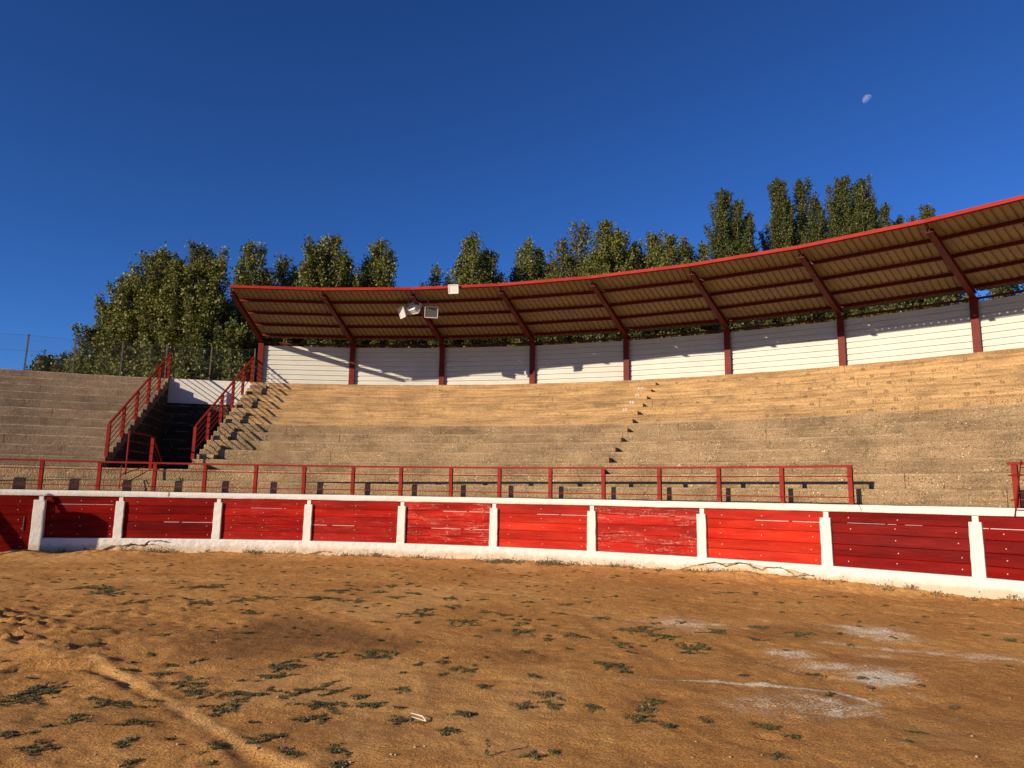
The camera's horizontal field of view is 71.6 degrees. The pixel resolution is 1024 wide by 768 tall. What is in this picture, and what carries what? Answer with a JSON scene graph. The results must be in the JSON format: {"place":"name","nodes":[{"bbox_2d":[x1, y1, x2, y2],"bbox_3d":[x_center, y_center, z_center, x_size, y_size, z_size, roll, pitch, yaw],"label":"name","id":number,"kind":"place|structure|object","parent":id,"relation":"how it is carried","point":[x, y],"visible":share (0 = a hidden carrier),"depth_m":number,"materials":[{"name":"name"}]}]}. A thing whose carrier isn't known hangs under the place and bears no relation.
{"place":"outdoors","nodes":[
{"label":"outdoors","id":0,"kind":"place"},
{"bbox_2d":[0,549,1023,767],"bbox_3d":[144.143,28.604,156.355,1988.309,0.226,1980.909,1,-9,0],"label":"ground","id":1,"kind":"structure","parent":0,"point":[842,727],"depth_m":6.83,"materials":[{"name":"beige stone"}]},
{"bbox_2d":[26,349,71,372],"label":"round bush","id":2,"kind":"object","parent":1,"relation":"on","point":[36,364],"visible":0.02,"depth_m":43.24,"materials":[{"name":"green plant"}]},
{"bbox_2d":[105,718,152,726],"bbox_3d":[-2.629,2.345,4.925,0.332,0.033,0.186,1,-9,0],"label":"weed clump","id":3,"kind":"object","parent":1,"relation":"on","point":[134,720],"visible":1,"depth_m":4.90,"materials":[{"name":"green plant"}]},
{"bbox_2d":[50,241,210,376],"bbox_3d":[-20.264,-0.179,37.033,8.667,14.496,4.993,-1,-9,14],"label":"poplar tree","id":4,"kind":"object","parent":1,"relation":"on","point":[115,324],"visible":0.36,"depth_m":36.38,"materials":[{"name":"green plant"}]},
{"bbox_2d":[130,239,258,381],"bbox_3d":[-15.655,-0.322,35.858,7.197,14.563,5.193,-3,-10,25],"label":"poplar tree","id":5,"kind":"object","parent":1,"relation":"on","point":[186,295],"visible":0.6,"depth_m":35.16,"materials":[{"name":"green plant"}]},
{"bbox_2d":[227,239,279,318],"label":"poplar tree","id":6,"kind":"object","parent":1,"relation":"on","point":[244,269],"visible":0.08,"depth_m":40.35,"materials":[{"name":"green plant"}]},
{"bbox_2d":[241,732,284,743],"bbox_3d":[-1.665,2.339,4.696,0.179,0.044,0.313,-6,-11,36],"label":"weed clump","id":7,"kind":"object","parent":1,"relation":"on","point":[266,737],"visible":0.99,"depth_m":4.70,"materials":[{"name":"green plant"}]},
{"bbox_2d":[270,252,300,286],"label":"poplar tree","id":8,"kind":"object","parent":1,"relation":"on","point":[282,271],"visible":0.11,"depth_m":42.05,"materials":[{"name":"green plant"}]},
{"bbox_2d":[205,298,401,380],"bbox_3d":[-11.017,1.265,36.756,10.426,11.863,5.335,1,-9,0],"label":"leafy tree","id":9,"kind":"object","parent":1,"relation":"on","point":[304,340],"visible":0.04,"depth_m":36.36,"materials":[{"name":"green plant"}]},
{"bbox_2d":[285,700,346,714],"bbox_3d":[-1.454,2.468,5.448,0.542,0.038,0.290,-3,-10,22],"label":"weed clump","id":10,"kind":"object","parent":1,"relation":"on","point":[316,703],"visible":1,"depth_m":5.44,"materials":[{"name":"green plant"}]},
{"bbox_2d":[292,233,370,347],"bbox_3d":[-10.097,-0.621,38.689,4.961,16.192,4.790,1,-9,0],"label":"poplar tree","id":11,"kind":"object","parent":1,"relation":"on","point":[315,271],"visible":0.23,"depth_m":39.12,"materials":[{"name":"green plant"}]},
{"bbox_2d":[352,701,386,708],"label":"weed clump","id":12,"kind":"object","parent":1,"relation":"on","point":[371,705],"visible":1,"depth_m":5.46,"materials":[{"name":"green plant"}]},
{"bbox_2d":[357,237,398,347],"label":"poplar tree","id":13,"kind":"object","parent":1,"relation":"on","point":[380,263],"visible":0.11,"depth_m":40.37,"materials":[{"name":"green plant"}]},
{"bbox_2d":[385,715,424,724],"bbox_3d":[-0.780,2.417,5.103,0.242,0.034,0.288,5,-10,-26],"label":"weed clump","id":14,"kind":"object","parent":1,"relation":"on","point":[409,718],"visible":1,"depth_m":5.10,"materials":[{"name":"green plant"}]},
{"bbox_2d":[411,713,426,720],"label":"twig","id":15,"kind":"object","parent":1,"relation":"on","point":[418,718],"visible":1,"depth_m":5.06,"materials":[{"name":"beige wood"}]},
{"bbox_2d":[423,262,452,340],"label":"poplar tree","id":16,"kind":"object","parent":1,"relation":"on","point":[436,278],"visible":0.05,"depth_m":43.75,"materials":[{"name":"green plant"}]},
{"bbox_2d":[433,726,465,733],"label":"weed clump","id":17,"kind":"object","parent":1,"relation":"on","point":[455,730],"visible":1,"depth_m":4.88,"materials":[{"name":"green plant"}]},
{"bbox_2d":[446,709,478,717],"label":"weed clump","id":18,"kind":"object","parent":1,"relation":"on","point":[457,712],"visible":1,"depth_m":5.24,"materials":[{"name":"green plant"}]},
{"bbox_2d":[447,231,509,347],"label":"poplar tree","id":19,"kind":"object","parent":1,"relation":"on","point":[472,261],"visible":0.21,"depth_m":42.21,"materials":[{"name":"green plant"}]},
{"bbox_2d":[484,738,490,756],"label":"weed sprig","id":20,"kind":"object","parent":1,"relation":"on","point":[486,751],"visible":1,"depth_m":4.41,"materials":[{"name":"green plant"}]},
{"bbox_2d":[0,348,1023,507],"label":"grandstand","id":21,"kind":"object","parent":1,"relation":"on","point":[947,430],"visible":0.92,"depth_m":19.97,"materials":[{"name":"concrete"}]},
{"bbox_2d":[0,333,255,381],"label":"chain link fence","id":22,"kind":"object","parent":21,"relation":"on","point":[121,354],"visible":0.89,"depth_m":26.35,"materials":[{"name":"metal"}]},
{"bbox_2d":[104,352,171,457],"bbox_3d":[-12.125,0.446,23.324,0.085,4.223,6.230,3,-9,-13],"label":"stair railing","id":23,"kind":"object","parent":21,"relation":"on","point":[137,393],"visible":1,"depth_m":22.60,"materials":[{"name":"red metal"}]},
{"bbox_2d":[125,431,163,474],"bbox_3d":[-10.209,2.188,20.012,0.308,1.558,2.159,1,-9,0],"label":"landing railing","id":24,"kind":"object","parent":21,"relation":"attached to","point":[153,444],"visible":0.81,"depth_m":19.81,"materials":[{"name":"red metal"}]},
{"bbox_2d":[191,356,254,459],"bbox_3d":[-9.527,0.561,23.769,0.085,4.223,6.230,2,-9,-7],"label":"stair railing","id":25,"kind":"object","parent":21,"relation":"on","point":[221,397],"visible":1,"depth_m":23.04,"materials":[{"name":"red metal"}]},
{"bbox_2d":[0,458,854,504],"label":"guard rail","id":26,"kind":"object","parent":21,"relation":"on","point":[603,476],"visible":1,"depth_m":17.95,"materials":[{"name":"red metal"}]},
{"bbox_2d":[229,195,1023,384],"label":"canopy","id":27,"kind":"object","parent":21,"relation":"on","point":[968,251],"visible":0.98,"depth_m":22.10,"materials":[{"name":"red metal"}]},
{"bbox_2d":[398,300,410,318],"bbox_3d":[-3.591,-2.512,23.698,0.281,0.602,0.546,7,-11,-32],"label":"floodlight","id":28,"kind":"object","parent":27,"relation":"attached to","point":[403,311],"visible":1,"depth_m":23.64,"materials":[{"name":"beige metal"}]},
{"bbox_2d":[408,302,421,314],"bbox_3d":[-3.251,-2.540,23.707,0.538,0.434,0.352,-6,-11,37],"label":"floodlight","id":29,"kind":"object","parent":27,"relation":"attached to","point":[413,308],"visible":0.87,"depth_m":23.60,"materials":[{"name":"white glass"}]},
{"bbox_2d":[422,300,437,317],"bbox_3d":[-2.733,-2.502,23.620,0.554,0.614,0.313,2,-9,-8],"label":"floodlight","id":30,"kind":"object","parent":27,"relation":"attached to","point":[431,311],"visible":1,"depth_m":23.55,"materials":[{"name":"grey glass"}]},
{"bbox_2d":[448,284,459,293],"bbox_3d":[-1.841,-2.988,22.449,0.370,0.287,0.206,-1,-9,11],"label":"floodlight","id":31,"kind":"object","parent":27,"relation":"attached to","point":[453,288],"visible":1,"depth_m":22.40,"materials":[{"name":"beige metal"}]},
{"bbox_2d":[261,294,1023,384],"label":"cladding wall","id":32,"kind":"structure","parent":21,"relation":"on","point":[928,332],"depth_m":24.49,"materials":[{"name":"white paint"}]},
{"bbox_2d":[1007,462,1023,507],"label":"guard rail","id":33,"kind":"object","parent":21,"relation":"on","point":[1014,471],"visible":0.97,"depth_m":11.99,"materials":[{"name":"red metal"}]},
{"bbox_2d":[0,489,1023,600],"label":"barrier wall","id":34,"kind":"structure","parent":1,"relation":"on","point":[968,551],"depth_m":16.76,"materials":[{"name":"paint"}]},
{"bbox_2d":[0,495,37,551],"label":"gate","id":35,"kind":"structure","parent":34,"relation":"attached to","point":[15,519],"depth_m":17.71,"materials":[{"name":"red wood"}]},
{"bbox_2d":[1014,459,1023,516],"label":"ladder","id":36,"kind":"object","parent":34,"relation":"on","point":[1019,480],"visible":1,"depth_m":11.89,"materials":[{"name":"red metal"}]},
{"bbox_2d":[0,562,1023,767],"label":"weeds","id":37,"kind":"object","parent":1,"relation":"on","point":[124,703],"visible":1,"depth_m":6.66,"materials":[{"name":"green plant"}]},
{"bbox_2d":[507,236,557,282],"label":"poplar tree","id":38,"kind":"object","parent":1,"relation":"on","point":[529,263],"visible":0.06,"depth_m":44.22,"materials":[{"name":"green plant"}]},
{"bbox_2d":[518,749,547,760],"bbox_3d":[0.140,2.316,4.429,0.152,0.029,0.184,-5,-11,34],"label":"weed clump","id":39,"kind":"object","parent":1,"relation":"on","point":[534,755],"visible":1,"depth_m":4.41,"materials":[{"name":"green plant"}]},
{"bbox_2d":[525,673,544,678],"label":"weed clump","id":40,"kind":"object","parent":1,"relation":"on","point":[534,675],"visible":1,"depth_m":6.35,"materials":[{"name":"green plant"}]},
{"bbox_2d":[54,544,1023,602],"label":"wall weeds","id":41,"kind":"object","parent":1,"relation":"on","point":[475,559],"depth_m":16.82,"materials":[{"name":"green plant"}]},
{"bbox_2d":[380,265,708,347],"bbox_3d":[1.226,0.734,38.255,20.181,13.821,6.185,1,-9,0],"label":"leafy tree","id":42,"kind":"object","parent":1,"relation":"on","point":[519,340],"visible":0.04,"depth_m":37.91,"materials":[{"name":"green plant"}]},
{"bbox_2d":[530,690,564,700],"bbox_3d":[0.279,2.542,5.805,0.348,0.034,0.201,-1,-9,14],"label":"weed clump","id":43,"kind":"object","parent":1,"relation":"on","point":[547,694],"visible":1,"depth_m":5.80,"materials":[{"name":"green plant"}]},
{"bbox_2d":[547,218,593,344],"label":"poplar tree","id":44,"kind":"object","parent":1,"relation":"on","point":[565,259],"visible":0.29,"depth_m":42.44,"materials":[{"name":"green plant"}]},
{"bbox_2d":[582,703,603,711],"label":"weed clump","id":45,"kind":"object","parent":1,"relation":"on","point":[592,707],"visible":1,"depth_m":5.50,"materials":[{"name":"green plant"}]},
{"bbox_2d":[574,217,648,341],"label":"poplar tree","id":46,"kind":"object","parent":1,"relation":"on","point":[611,254],"visible":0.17,"depth_m":41.18,"materials":[{"name":"green plant"}]},
{"bbox_2d":[622,713,658,723],"bbox_3d":[0.957,2.465,5.243,0.270,0.035,0.231,4,-9,-20],"label":"weed clump","id":47,"kind":"object","parent":1,"relation":"on","point":[639,718],"visible":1,"depth_m":5.22,"materials":[{"name":"green plant"}]},
{"bbox_2d":[640,697,665,706],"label":"weed clump","id":48,"kind":"object","parent":1,"relation":"on","point":[651,700],"visible":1,"depth_m":5.66,"materials":[{"name":"green plant"}]},
{"bbox_2d":[658,722,676,728],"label":"weed clump","id":49,"kind":"object","parent":1,"relation":"on","point":[664,724],"visible":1,"depth_m":5.06,"materials":[{"name":"green plant"}]},
{"bbox_2d":[628,230,729,337],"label":"leafy tree","id":50,"kind":"object","parent":1,"relation":"on","point":[667,255],"visible":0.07,"depth_m":42.27,"materials":[{"name":"green plant"}]},
{"bbox_2d":[703,187,764,329],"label":"lombardy poplar","id":51,"kind":"object","parent":1,"relation":"on","point":[735,237],"visible":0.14,"depth_m":48.95,"materials":[{"name":"green plant"}]},
{"bbox_2d":[748,721,780,730],"bbox_3d":[1.823,2.470,5.125,0.237,0.031,0.150,-5,-11,35],"label":"weed clump","id":52,"kind":"object","parent":1,"relation":"on","point":[765,726],"visible":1,"depth_m":5.11,"materials":[{"name":"green plant"}]},
{"bbox_2d":[763,751,790,760],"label":"weed clump","id":53,"kind":"object","parent":1,"relation":"on","point":[775,755],"visible":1,"depth_m":4.52,"materials":[{"name":"green plant"}]},
{"bbox_2d":[758,176,827,326],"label":"lombardy poplar","id":54,"kind":"object","parent":1,"relation":"on","point":[783,229],"visible":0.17,"depth_m":50.09,"materials":[{"name":"green plant"}]},
{"bbox_2d":[817,173,892,318],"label":"lombardy poplar","id":55,"kind":"object","parent":1,"relation":"on","point":[857,213],"visible":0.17,"depth_m":49.48,"materials":[{"name":"green plant"}]},
{"bbox_2d":[711,283,1023,333],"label":"leafy tree","id":56,"kind":"object","parent":1,"relation":"on","point":[953,297],"visible":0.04,"depth_m":36.57,"materials":[{"name":"green plant"}]},
{"bbox_2d":[879,202,897,308],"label":"lombardy poplar","id":57,"kind":"object","parent":1,"relation":"on","point":[885,209],"visible":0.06,"depth_m":54.42,"materials":[{"name":"green plant"}]},
{"bbox_2d":[892,203,947,308],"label":"lombardy poplar","id":58,"kind":"object","parent":1,"relation":"on","point":[927,213],"depth_m":55.54,"materials":[{"name":"green plant"}]},
{"bbox_2d":[0,0,1023,369],"label":"sky","id":59,"kind":"structure","parent":0,"point":[128,127],"materials":[{"name":"blue"}]}
]}

